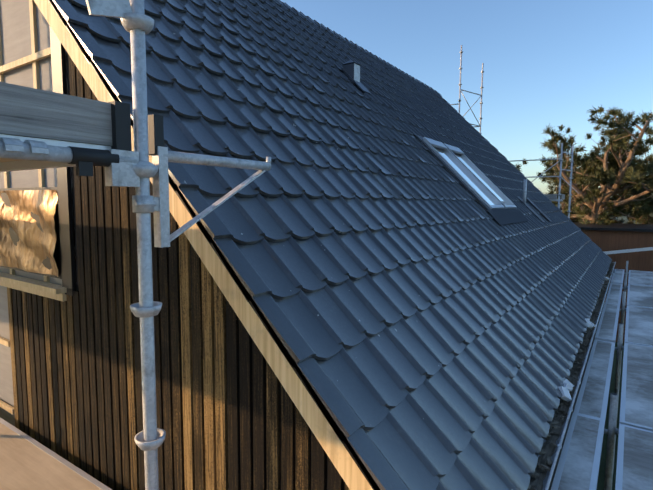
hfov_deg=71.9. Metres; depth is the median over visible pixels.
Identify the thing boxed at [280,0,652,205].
sky
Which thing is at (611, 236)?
wall
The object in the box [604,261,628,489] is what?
metal rail
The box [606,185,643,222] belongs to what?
pine needles
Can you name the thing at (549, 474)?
gutter
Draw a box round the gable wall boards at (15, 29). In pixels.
[0,0,344,489]
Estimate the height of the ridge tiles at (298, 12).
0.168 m
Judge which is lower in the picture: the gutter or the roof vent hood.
the gutter
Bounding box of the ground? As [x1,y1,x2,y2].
[557,205,652,489]
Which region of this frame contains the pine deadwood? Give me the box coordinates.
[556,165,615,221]
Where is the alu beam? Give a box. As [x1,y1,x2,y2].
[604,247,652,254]
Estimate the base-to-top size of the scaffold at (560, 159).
9.742 m
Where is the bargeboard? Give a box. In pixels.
[34,0,379,489]
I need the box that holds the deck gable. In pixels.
[0,418,111,489]
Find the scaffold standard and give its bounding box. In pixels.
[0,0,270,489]
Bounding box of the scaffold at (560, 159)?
[450,45,578,218]
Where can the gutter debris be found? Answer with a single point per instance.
(542, 468)
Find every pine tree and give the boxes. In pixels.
[539,105,652,224]
[550,144,652,223]
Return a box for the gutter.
[530,262,615,489]
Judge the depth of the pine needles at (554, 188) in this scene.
23.66 m
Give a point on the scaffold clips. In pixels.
(85, 160)
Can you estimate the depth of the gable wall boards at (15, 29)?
3.45 m
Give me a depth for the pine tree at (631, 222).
22.99 m
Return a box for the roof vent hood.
[341,60,370,93]
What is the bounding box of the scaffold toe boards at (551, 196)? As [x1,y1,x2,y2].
[543,194,564,198]
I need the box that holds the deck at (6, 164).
[0,134,110,171]
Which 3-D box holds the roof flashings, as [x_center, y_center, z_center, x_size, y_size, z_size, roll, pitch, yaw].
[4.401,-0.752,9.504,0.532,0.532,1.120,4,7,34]
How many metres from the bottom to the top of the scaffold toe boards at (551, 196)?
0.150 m
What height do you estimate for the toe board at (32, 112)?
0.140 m
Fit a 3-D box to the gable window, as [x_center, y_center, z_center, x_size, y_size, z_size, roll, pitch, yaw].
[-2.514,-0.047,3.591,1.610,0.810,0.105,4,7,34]
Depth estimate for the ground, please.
9.53 m
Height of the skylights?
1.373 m
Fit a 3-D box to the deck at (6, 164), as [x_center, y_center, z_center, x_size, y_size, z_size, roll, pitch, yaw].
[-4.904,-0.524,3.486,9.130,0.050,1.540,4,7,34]
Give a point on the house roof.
(556, 465)
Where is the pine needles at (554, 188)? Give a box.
[515,150,633,223]
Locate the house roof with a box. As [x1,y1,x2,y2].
[86,27,599,489]
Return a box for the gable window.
[0,187,66,300]
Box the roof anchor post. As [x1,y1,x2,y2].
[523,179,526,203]
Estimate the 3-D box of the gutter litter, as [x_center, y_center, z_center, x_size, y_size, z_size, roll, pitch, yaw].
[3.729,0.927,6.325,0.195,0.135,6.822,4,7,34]
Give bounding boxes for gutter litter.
[558,277,609,401]
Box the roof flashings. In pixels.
[517,196,551,222]
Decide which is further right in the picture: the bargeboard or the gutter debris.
the gutter debris
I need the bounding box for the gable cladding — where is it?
[7,25,349,489]
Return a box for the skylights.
[416,135,528,224]
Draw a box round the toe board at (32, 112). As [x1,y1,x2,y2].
[0,82,111,145]
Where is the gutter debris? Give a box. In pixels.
[527,262,614,489]
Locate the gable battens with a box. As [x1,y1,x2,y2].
[0,0,50,413]
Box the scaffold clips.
[68,101,163,175]
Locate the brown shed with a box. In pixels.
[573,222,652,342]
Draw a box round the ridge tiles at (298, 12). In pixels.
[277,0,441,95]
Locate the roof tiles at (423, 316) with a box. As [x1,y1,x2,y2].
[49,0,611,489]

